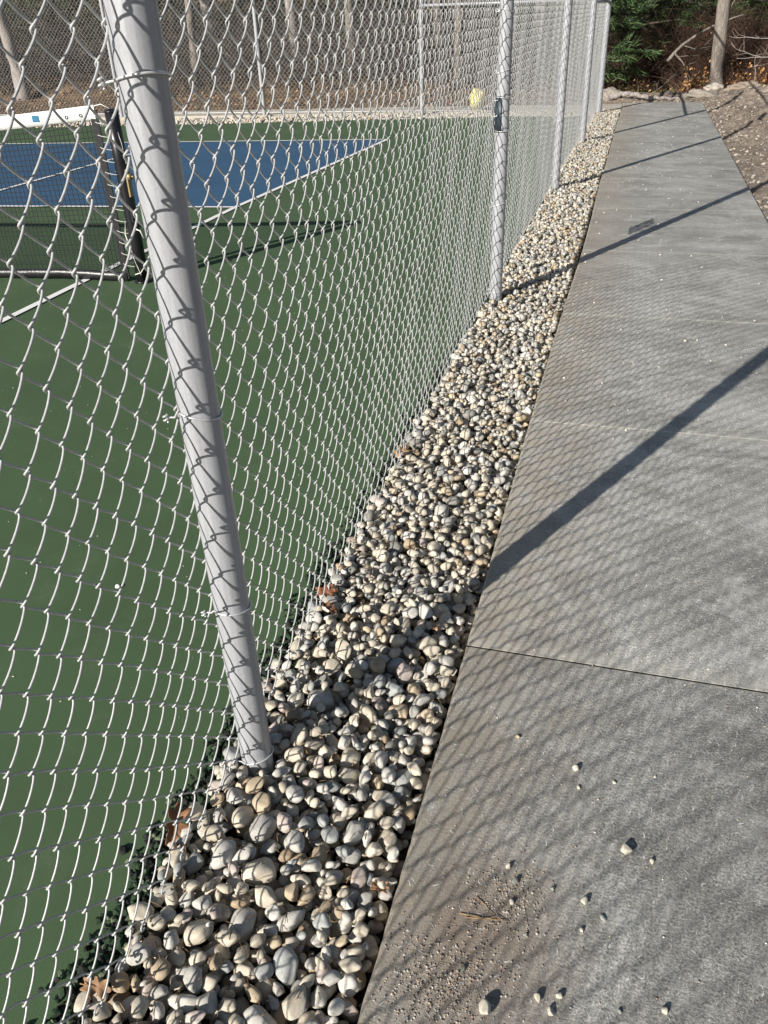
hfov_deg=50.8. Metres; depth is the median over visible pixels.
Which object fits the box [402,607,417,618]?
river stone
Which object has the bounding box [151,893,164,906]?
river stone
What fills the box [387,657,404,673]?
river stone
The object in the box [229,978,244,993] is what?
river stone
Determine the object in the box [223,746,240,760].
river stone
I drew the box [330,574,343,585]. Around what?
river stone
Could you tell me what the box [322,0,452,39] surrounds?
pine tree
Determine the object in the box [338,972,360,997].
river stone
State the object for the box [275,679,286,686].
river stone
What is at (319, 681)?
river stone
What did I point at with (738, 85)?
rock
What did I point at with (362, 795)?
river stone
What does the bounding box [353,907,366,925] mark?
river stone
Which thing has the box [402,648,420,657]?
river stone
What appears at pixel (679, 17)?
pine tree
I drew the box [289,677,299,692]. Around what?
river stone
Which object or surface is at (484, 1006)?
pebble
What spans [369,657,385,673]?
river stone
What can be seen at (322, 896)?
river stone
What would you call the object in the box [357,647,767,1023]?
sidewalk
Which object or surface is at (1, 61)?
tree
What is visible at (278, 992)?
river stone
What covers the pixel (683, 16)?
pine tree
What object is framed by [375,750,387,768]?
river stone
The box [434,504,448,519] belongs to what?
river stone
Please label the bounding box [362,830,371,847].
river stone
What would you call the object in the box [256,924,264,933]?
river stone
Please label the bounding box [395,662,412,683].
river stone
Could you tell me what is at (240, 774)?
river stone
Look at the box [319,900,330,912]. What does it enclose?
river stone
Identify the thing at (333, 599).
river stone
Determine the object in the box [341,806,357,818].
river stone
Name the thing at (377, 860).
river stone
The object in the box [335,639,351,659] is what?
river stone
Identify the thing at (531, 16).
pine tree
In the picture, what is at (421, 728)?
river stone
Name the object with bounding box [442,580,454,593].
river stone
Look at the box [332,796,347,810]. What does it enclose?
river stone
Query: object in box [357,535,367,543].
river stone
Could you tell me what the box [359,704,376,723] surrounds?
river stone
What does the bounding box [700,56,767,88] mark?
oak scrub
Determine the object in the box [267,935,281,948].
river stone
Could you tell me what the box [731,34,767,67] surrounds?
dead branch
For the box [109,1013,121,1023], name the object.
river stone
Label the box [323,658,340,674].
river stone
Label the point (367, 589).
river stone
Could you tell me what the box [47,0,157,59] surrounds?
pine tree
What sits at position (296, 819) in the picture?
river stone
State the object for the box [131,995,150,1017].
river stone
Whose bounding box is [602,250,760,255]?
sidewalk joint
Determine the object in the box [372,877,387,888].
river stone
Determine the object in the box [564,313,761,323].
sidewalk joint
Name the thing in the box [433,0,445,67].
tree
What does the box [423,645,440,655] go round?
river stone
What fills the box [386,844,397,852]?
river stone
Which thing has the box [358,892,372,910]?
river stone
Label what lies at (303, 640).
river stone
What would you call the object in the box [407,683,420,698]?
river stone
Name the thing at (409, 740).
river stone
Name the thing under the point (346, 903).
river stone
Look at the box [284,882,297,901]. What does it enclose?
river stone
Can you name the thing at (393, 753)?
river stone
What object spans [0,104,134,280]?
court net
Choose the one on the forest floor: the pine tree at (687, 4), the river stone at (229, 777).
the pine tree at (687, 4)
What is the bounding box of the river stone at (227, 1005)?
[220,998,235,1013]
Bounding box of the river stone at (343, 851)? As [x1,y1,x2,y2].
[335,846,350,856]
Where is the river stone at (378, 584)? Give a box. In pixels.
[374,581,389,592]
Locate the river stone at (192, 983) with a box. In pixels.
[183,965,201,992]
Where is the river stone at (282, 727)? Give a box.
[279,722,288,732]
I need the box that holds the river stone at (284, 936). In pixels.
[281,932,292,945]
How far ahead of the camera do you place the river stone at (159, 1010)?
1.48 m
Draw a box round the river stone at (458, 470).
[454,467,463,474]
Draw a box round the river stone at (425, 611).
[418,603,433,618]
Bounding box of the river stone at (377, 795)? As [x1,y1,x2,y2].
[372,790,387,800]
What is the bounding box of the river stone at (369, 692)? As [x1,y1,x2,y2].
[363,686,374,697]
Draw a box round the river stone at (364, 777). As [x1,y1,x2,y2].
[359,771,370,785]
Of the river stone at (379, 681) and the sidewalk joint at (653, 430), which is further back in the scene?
the sidewalk joint at (653, 430)
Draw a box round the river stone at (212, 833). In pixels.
[201,824,222,841]
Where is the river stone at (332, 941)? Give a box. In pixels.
[325,939,340,951]
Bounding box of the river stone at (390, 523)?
[386,521,396,532]
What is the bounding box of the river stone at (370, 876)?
[366,873,373,887]
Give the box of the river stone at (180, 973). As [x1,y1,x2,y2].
[176,966,189,977]
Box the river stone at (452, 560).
[446,557,463,570]
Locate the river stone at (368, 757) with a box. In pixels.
[363,752,375,765]
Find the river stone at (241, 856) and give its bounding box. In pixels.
[232,847,252,863]
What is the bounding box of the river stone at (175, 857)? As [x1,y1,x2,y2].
[170,849,185,867]
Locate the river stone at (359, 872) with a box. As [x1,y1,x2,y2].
[351,866,366,887]
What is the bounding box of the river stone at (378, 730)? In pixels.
[371,725,382,737]
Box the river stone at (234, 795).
[226,787,242,803]
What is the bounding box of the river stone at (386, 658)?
[376,655,389,662]
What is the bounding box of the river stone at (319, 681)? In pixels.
[314,674,327,687]
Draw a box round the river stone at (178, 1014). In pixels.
[166,1009,182,1023]
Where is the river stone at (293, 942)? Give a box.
[285,936,299,949]
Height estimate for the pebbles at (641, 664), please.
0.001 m
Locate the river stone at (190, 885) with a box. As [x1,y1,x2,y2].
[181,879,199,892]
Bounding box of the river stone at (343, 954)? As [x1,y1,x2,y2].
[339,948,349,958]
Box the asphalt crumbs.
[26,172,560,1023]
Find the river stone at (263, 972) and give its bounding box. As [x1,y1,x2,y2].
[254,963,273,981]
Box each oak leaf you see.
[80,976,111,999]
[165,802,190,845]
[315,584,337,596]
[321,600,336,613]
[370,880,389,893]
[393,444,410,456]
[431,620,439,630]
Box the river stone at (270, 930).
[263,924,277,936]
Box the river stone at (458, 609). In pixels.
[452,604,465,614]
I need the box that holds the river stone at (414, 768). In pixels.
[407,762,421,776]
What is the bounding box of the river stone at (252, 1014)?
[242,1004,276,1023]
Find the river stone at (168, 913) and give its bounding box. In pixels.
[161,906,176,921]
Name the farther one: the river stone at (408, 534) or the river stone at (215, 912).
the river stone at (408, 534)
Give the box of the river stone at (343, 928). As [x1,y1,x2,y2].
[337,918,352,934]
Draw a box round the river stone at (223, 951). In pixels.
[206,943,230,961]
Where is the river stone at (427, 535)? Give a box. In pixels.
[416,529,434,542]
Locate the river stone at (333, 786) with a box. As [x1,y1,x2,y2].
[326,781,339,792]
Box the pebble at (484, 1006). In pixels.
[479,998,490,1014]
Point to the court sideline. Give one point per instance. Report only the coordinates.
(83, 280)
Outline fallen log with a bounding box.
[609,91,687,100]
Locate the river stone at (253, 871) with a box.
[241,857,275,886]
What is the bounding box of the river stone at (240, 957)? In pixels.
[234,945,248,962]
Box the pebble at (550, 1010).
[547,1006,553,1015]
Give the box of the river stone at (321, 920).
[312,912,331,929]
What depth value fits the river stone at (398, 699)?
2.14 m
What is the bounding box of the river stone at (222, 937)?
[215,929,239,946]
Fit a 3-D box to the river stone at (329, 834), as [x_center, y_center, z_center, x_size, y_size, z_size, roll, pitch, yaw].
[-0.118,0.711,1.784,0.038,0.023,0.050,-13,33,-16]
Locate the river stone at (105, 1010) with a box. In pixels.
[92,1002,111,1021]
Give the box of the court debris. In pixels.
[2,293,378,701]
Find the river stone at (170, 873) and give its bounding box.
[157,866,173,883]
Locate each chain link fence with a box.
[0,0,597,121]
[0,0,611,1023]
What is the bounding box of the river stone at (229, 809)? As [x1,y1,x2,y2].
[223,803,235,820]
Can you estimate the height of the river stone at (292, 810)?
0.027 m
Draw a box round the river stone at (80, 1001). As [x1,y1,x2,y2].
[74,991,90,1011]
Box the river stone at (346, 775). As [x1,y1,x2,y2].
[338,767,359,783]
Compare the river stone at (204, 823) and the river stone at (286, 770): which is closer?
the river stone at (204, 823)
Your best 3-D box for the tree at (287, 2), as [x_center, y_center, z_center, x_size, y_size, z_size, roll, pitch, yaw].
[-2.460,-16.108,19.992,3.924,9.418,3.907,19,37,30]
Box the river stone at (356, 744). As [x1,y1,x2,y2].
[352,737,361,749]
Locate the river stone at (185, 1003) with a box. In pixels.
[167,994,197,1012]
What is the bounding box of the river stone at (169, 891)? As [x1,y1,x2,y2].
[158,883,175,895]
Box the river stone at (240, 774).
[236,771,247,778]
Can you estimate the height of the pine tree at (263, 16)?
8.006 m
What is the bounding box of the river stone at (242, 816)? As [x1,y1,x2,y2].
[231,806,253,827]
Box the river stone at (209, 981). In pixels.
[201,973,218,991]
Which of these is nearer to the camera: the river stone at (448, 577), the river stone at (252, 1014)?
the river stone at (252, 1014)
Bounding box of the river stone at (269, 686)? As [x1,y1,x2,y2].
[262,681,272,692]
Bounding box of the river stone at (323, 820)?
[317,813,328,827]
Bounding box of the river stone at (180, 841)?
[176,832,192,844]
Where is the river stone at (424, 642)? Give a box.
[416,635,437,649]
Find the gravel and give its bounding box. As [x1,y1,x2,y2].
[31,109,619,1023]
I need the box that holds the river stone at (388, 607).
[380,601,395,614]
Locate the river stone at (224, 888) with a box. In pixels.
[215,883,231,893]
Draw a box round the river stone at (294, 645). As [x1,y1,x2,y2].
[289,638,302,650]
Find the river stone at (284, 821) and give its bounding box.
[275,812,291,832]
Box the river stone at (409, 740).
[404,735,416,745]
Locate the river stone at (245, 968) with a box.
[233,960,255,980]
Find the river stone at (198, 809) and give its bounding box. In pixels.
[185,801,203,819]
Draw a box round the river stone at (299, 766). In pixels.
[292,760,306,775]
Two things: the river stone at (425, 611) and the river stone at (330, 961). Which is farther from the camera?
the river stone at (425, 611)
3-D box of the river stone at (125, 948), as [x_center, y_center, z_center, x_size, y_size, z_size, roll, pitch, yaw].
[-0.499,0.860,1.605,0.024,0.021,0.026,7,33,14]
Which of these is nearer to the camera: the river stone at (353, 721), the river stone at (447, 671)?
the river stone at (353, 721)
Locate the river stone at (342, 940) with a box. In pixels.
[335,934,347,946]
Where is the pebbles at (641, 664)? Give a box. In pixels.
[373,304,767,1023]
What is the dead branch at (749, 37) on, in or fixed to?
attached to the tree at (720, 36)
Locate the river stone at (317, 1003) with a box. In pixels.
[312,985,326,1008]
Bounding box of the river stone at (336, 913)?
[330,905,346,920]
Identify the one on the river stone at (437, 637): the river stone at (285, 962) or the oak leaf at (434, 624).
the oak leaf at (434, 624)
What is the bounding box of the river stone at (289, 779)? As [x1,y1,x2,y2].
[282,774,296,786]
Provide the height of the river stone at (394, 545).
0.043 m
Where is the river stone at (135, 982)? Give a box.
[131,974,140,991]
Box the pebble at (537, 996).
[534,993,540,1002]
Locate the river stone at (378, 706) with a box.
[374,703,382,710]
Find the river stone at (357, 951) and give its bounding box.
[347,946,364,956]
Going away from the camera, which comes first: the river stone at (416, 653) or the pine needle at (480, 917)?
the pine needle at (480, 917)
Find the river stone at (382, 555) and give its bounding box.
[376,549,389,561]
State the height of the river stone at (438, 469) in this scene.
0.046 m
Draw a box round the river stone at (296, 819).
[293,816,306,832]
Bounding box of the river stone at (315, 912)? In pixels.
[311,907,319,921]
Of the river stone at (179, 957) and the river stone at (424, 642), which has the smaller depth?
the river stone at (179, 957)
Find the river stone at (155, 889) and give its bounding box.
[152,886,158,894]
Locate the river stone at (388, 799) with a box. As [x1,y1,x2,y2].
[378,792,396,806]
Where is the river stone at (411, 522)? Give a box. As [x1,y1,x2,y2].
[405,519,418,529]
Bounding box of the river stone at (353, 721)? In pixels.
[349,715,358,726]
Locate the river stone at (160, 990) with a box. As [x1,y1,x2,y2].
[148,984,167,1000]
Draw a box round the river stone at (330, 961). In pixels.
[316,952,333,965]
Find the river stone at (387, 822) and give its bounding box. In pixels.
[380,816,395,828]
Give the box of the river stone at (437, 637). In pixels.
[432,635,443,647]
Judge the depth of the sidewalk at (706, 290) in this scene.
3.31 m
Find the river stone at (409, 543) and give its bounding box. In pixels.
[403,538,415,549]
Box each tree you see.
[0,0,32,100]
[0,0,101,65]
[0,41,7,79]
[1,0,60,41]
[2,0,101,64]
[8,0,104,45]
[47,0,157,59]
[87,0,222,48]
[157,0,230,47]
[161,0,251,42]
[161,0,321,54]
[180,0,329,42]
[184,0,201,88]
[199,0,223,65]
[243,0,424,41]
[258,0,379,54]
[284,0,302,67]
[319,0,416,44]
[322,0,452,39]
[344,0,358,73]
[369,0,531,36]
[424,0,545,50]
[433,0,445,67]
[453,0,463,83]
[484,0,665,80]
[531,0,664,101]
[533,4,544,75]
[550,0,703,47]
[598,0,717,86]
[607,0,767,64]
[613,0,707,40]
[633,0,734,33]
[648,0,767,48]
[671,0,767,39]
[707,0,730,84]
[713,0,767,34]
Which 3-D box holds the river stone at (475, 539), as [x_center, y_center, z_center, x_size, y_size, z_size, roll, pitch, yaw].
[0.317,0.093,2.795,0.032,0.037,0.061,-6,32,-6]
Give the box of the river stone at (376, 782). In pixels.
[370,774,383,789]
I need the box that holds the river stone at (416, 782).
[410,777,422,788]
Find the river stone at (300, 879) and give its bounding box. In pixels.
[290,874,310,885]
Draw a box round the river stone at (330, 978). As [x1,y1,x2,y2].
[321,970,340,986]
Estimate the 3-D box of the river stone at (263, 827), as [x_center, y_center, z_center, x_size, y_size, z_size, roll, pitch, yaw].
[-0.273,0.705,1.800,0.049,0.046,0.064,18,37,30]
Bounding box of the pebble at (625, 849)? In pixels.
[620,844,631,854]
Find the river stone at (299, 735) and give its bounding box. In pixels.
[290,725,307,745]
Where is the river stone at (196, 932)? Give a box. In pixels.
[183,919,213,946]
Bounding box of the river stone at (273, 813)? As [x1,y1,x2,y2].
[267,810,280,818]
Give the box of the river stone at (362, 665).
[355,659,368,670]
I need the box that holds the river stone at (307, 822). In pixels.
[297,816,315,828]
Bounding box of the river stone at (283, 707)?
[278,702,289,712]
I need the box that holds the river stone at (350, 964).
[338,957,361,972]
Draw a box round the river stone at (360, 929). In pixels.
[352,922,369,937]
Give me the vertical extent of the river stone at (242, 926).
0.047 m
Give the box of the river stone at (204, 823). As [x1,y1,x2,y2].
[199,809,209,830]
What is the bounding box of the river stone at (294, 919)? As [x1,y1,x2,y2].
[276,909,304,932]
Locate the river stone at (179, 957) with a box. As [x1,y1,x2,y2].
[173,949,185,965]
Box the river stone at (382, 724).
[374,719,388,730]
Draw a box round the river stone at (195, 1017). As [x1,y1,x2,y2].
[184,1010,205,1023]
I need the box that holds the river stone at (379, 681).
[373,675,385,688]
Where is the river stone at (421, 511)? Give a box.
[415,505,427,516]
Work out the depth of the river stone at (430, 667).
2.23 m
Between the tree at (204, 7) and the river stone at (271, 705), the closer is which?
the river stone at (271, 705)
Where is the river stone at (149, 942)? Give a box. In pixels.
[143,935,161,957]
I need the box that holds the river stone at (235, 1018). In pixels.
[228,1013,244,1023]
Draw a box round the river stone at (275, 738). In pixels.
[270,733,282,743]
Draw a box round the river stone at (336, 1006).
[328,998,344,1015]
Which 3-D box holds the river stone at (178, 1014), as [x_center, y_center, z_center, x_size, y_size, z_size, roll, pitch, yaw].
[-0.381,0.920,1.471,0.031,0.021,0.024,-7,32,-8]
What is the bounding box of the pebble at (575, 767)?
[572,765,578,770]
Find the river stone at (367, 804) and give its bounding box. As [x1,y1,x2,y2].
[362,800,373,813]
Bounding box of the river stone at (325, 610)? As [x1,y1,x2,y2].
[322,602,335,612]
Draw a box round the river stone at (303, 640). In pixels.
[294,635,309,647]
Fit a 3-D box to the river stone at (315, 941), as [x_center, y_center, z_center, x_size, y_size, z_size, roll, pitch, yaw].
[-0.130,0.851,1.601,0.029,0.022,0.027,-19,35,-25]
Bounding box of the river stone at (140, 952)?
[125,942,150,965]
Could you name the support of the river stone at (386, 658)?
on the gravel
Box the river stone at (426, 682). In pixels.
[421,678,434,687]
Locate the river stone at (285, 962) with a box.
[273,946,298,985]
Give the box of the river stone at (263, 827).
[249,813,276,843]
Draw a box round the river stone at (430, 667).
[423,661,436,674]
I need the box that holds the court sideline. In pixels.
[2,139,386,321]
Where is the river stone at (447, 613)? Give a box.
[438,610,451,624]
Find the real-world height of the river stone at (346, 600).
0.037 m
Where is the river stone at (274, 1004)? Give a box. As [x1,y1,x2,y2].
[268,994,279,1009]
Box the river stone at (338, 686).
[333,682,345,690]
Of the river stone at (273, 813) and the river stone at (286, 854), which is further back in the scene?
the river stone at (273, 813)
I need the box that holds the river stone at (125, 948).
[124,939,132,950]
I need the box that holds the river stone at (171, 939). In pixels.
[164,929,179,949]
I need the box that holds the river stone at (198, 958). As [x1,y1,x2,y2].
[189,951,206,966]
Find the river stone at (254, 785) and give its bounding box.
[245,776,264,793]
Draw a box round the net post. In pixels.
[104,108,151,283]
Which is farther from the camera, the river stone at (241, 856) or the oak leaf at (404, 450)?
the oak leaf at (404, 450)
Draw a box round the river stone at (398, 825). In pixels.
[392,816,404,833]
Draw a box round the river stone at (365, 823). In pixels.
[358,817,375,835]
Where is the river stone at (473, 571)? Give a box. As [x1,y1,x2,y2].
[467,565,479,577]
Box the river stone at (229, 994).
[222,990,234,998]
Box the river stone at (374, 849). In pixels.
[365,842,383,857]
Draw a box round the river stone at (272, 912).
[265,904,280,920]
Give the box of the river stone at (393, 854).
[387,846,398,860]
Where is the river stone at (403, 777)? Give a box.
[390,768,415,790]
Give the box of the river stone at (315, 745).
[303,741,321,749]
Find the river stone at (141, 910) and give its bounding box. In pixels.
[127,902,153,921]
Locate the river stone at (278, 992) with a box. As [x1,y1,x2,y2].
[273,982,284,997]
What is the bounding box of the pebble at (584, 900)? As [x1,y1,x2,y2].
[580,896,587,904]
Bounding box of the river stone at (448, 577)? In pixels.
[439,575,455,586]
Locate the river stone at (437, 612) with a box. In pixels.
[433,604,444,616]
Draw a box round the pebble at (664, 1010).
[661,1007,667,1014]
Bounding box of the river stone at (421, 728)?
[418,724,427,733]
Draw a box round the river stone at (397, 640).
[389,634,406,647]
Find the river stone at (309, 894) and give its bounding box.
[297,886,315,905]
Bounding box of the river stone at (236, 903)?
[231,896,250,908]
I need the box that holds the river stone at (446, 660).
[439,655,454,666]
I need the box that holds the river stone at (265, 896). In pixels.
[255,885,277,907]
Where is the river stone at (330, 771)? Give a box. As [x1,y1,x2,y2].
[323,765,336,777]
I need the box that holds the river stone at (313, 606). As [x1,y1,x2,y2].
[307,601,317,611]
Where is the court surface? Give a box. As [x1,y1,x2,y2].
[0,116,589,1023]
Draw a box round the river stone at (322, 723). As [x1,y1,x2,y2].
[316,718,328,734]
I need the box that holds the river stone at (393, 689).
[385,681,403,697]
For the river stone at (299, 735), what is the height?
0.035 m
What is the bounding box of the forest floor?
[0,0,767,127]
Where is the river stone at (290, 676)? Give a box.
[285,669,296,681]
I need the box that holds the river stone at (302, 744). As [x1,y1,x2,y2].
[299,742,311,754]
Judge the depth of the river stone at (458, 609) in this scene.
2.46 m
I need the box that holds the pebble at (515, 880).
[512,877,517,884]
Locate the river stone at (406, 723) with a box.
[402,719,421,728]
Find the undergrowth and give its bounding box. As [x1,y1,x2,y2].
[0,0,665,95]
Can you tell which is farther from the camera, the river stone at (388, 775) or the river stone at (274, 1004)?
the river stone at (388, 775)
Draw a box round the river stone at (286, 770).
[272,766,291,777]
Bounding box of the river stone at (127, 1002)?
[119,995,137,1018]
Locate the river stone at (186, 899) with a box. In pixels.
[179,891,193,907]
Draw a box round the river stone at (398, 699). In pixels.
[393,694,405,704]
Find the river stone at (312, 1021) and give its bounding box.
[304,1019,318,1023]
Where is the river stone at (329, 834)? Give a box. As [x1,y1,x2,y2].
[321,826,338,843]
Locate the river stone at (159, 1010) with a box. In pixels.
[153,1001,164,1020]
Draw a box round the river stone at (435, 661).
[432,659,440,665]
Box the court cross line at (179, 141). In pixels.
[0,139,383,206]
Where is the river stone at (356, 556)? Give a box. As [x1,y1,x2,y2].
[354,552,367,559]
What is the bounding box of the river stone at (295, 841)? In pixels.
[287,830,304,852]
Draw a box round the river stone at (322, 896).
[314,884,331,901]
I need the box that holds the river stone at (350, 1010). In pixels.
[343,1000,358,1016]
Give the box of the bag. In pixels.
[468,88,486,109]
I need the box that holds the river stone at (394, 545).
[387,539,402,552]
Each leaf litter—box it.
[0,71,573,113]
[604,76,728,95]
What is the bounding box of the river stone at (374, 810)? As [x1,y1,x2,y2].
[364,801,384,820]
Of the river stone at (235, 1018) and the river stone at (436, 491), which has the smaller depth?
the river stone at (235, 1018)
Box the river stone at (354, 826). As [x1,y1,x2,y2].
[343,820,363,846]
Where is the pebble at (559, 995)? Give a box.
[556,992,562,998]
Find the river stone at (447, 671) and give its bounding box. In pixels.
[439,665,453,675]
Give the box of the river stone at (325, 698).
[307,689,333,711]
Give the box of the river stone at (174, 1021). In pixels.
[168,1019,178,1023]
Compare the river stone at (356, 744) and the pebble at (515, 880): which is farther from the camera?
the river stone at (356, 744)
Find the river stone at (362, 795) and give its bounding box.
[356,788,367,800]
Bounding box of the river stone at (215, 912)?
[210,905,221,919]
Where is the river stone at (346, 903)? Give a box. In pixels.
[341,898,353,909]
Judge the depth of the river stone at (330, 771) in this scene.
1.93 m
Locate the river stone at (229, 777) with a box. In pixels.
[219,772,235,790]
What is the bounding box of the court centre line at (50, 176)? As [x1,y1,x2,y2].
[0,154,129,189]
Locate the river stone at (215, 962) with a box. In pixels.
[207,952,222,969]
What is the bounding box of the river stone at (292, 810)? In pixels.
[287,804,298,819]
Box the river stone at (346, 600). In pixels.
[342,596,349,604]
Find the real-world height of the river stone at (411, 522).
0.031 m
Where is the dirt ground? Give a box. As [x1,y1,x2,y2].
[602,84,767,221]
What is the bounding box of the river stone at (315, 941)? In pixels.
[310,933,326,947]
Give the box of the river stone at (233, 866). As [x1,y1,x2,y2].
[228,861,238,875]
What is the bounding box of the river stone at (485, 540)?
[480,535,491,548]
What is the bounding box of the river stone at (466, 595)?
[462,592,476,603]
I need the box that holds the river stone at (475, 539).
[471,532,480,545]
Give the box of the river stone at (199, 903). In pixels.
[192,894,211,909]
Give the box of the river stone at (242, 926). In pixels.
[229,907,256,939]
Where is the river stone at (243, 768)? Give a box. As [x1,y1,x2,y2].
[237,765,247,780]
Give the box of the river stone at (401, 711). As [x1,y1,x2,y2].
[388,704,407,719]
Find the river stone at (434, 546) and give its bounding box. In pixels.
[427,541,440,551]
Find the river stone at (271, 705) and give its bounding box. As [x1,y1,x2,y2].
[266,700,276,710]
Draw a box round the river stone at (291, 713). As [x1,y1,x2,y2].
[285,708,297,719]
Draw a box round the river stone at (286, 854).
[278,848,293,861]
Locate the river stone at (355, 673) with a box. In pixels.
[348,667,362,678]
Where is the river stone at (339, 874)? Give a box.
[325,870,343,884]
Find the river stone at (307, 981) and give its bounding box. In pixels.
[299,973,314,988]
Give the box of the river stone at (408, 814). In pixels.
[402,807,414,821]
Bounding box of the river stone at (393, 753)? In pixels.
[386,750,400,764]
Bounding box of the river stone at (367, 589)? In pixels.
[362,583,373,592]
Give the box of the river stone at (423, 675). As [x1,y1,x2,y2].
[416,670,427,680]
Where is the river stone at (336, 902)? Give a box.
[330,898,341,910]
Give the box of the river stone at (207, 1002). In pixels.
[196,990,217,1013]
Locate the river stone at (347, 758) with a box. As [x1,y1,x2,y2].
[340,747,360,767]
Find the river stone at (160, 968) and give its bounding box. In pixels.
[151,957,170,980]
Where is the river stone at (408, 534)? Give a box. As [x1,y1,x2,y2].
[401,531,415,540]
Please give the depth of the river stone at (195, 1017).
1.45 m
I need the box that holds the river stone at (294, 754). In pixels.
[284,746,303,761]
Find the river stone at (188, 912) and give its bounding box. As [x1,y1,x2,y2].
[181,906,192,923]
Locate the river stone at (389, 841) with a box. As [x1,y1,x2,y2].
[384,832,396,846]
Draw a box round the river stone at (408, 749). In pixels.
[404,744,414,754]
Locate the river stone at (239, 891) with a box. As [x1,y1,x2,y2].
[234,881,248,896]
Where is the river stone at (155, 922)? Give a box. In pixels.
[147,914,165,930]
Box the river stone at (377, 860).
[372,857,383,869]
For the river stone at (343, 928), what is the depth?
1.62 m
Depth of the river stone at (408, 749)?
1.98 m
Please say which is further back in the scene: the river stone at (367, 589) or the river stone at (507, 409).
the river stone at (507, 409)
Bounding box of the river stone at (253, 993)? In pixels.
[244,983,261,1003]
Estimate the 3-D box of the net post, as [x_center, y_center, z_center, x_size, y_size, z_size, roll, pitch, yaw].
[-1.708,-2.100,5.438,0.150,1.105,0.120,7,33,14]
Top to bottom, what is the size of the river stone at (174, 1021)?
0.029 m
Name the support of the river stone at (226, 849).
on the gravel
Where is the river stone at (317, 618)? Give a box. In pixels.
[305,611,322,623]
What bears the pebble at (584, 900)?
on the sidewalk at (608, 892)
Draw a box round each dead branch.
[666,0,743,93]
[729,30,767,38]
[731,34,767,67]
[754,48,765,81]
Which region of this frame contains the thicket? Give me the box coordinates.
[580,0,767,88]
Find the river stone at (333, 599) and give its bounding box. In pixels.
[319,592,337,603]
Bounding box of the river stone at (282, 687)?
[273,680,288,692]
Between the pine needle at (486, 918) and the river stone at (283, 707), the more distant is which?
the river stone at (283, 707)
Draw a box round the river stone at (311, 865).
[301,859,321,871]
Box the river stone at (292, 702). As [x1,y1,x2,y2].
[287,692,303,708]
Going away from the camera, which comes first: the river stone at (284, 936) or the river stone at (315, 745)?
the river stone at (284, 936)
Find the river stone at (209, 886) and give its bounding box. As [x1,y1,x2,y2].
[202,881,214,892]
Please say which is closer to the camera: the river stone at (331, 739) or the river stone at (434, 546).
the river stone at (331, 739)
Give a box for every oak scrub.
[653,54,731,93]
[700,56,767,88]
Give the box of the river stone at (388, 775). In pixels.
[381,767,395,783]
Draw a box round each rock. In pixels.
[602,87,622,100]
[658,90,674,96]
[682,88,717,97]
[703,82,723,91]
[721,81,762,91]
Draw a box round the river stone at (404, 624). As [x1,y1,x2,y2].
[395,616,410,632]
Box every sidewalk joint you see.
[534,420,767,440]
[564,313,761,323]
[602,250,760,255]
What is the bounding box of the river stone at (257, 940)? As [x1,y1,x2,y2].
[250,933,265,947]
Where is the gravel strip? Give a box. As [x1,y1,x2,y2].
[0,104,622,123]
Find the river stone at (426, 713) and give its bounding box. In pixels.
[420,709,433,718]
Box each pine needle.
[459,913,503,919]
[466,916,509,922]
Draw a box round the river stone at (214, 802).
[210,792,223,806]
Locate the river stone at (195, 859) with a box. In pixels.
[183,851,203,875]
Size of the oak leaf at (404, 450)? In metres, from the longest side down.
0.078 x 0.047 x 0.037 m
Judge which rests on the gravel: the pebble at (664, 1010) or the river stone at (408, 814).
the river stone at (408, 814)
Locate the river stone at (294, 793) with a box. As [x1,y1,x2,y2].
[285,785,303,802]
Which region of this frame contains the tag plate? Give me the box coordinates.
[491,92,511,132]
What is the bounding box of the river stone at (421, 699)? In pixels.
[412,693,431,706]
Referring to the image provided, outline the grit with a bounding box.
[371,105,766,1023]
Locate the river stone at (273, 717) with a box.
[268,711,288,724]
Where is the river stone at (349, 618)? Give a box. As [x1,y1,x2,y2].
[343,613,355,623]
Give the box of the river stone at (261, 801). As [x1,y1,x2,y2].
[252,791,270,814]
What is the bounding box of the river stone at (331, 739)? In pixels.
[325,731,338,753]
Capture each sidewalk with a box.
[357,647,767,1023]
[466,102,767,691]
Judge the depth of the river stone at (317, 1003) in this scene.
1.51 m
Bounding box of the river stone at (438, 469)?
[435,466,447,476]
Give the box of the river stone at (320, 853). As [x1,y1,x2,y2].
[311,846,327,865]
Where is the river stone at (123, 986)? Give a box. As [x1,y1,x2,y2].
[109,971,129,992]
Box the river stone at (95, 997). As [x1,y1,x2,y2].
[91,993,108,1004]
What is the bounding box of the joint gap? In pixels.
[464,645,767,693]
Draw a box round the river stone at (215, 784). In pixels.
[208,780,220,791]
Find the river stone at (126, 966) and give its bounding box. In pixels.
[114,960,129,972]
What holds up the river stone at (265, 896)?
on the gravel
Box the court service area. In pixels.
[0,140,381,206]
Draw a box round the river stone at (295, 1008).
[282,985,306,1020]
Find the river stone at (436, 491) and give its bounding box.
[432,487,443,496]
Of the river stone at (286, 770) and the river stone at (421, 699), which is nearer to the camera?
the river stone at (286, 770)
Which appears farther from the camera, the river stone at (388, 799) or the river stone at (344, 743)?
the river stone at (344, 743)
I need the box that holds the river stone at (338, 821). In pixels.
[329,812,347,830]
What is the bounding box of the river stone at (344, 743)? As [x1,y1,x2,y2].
[338,735,349,749]
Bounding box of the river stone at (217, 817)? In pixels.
[212,807,225,823]
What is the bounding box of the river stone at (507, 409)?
[500,404,514,414]
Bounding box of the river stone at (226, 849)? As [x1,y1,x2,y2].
[210,840,235,868]

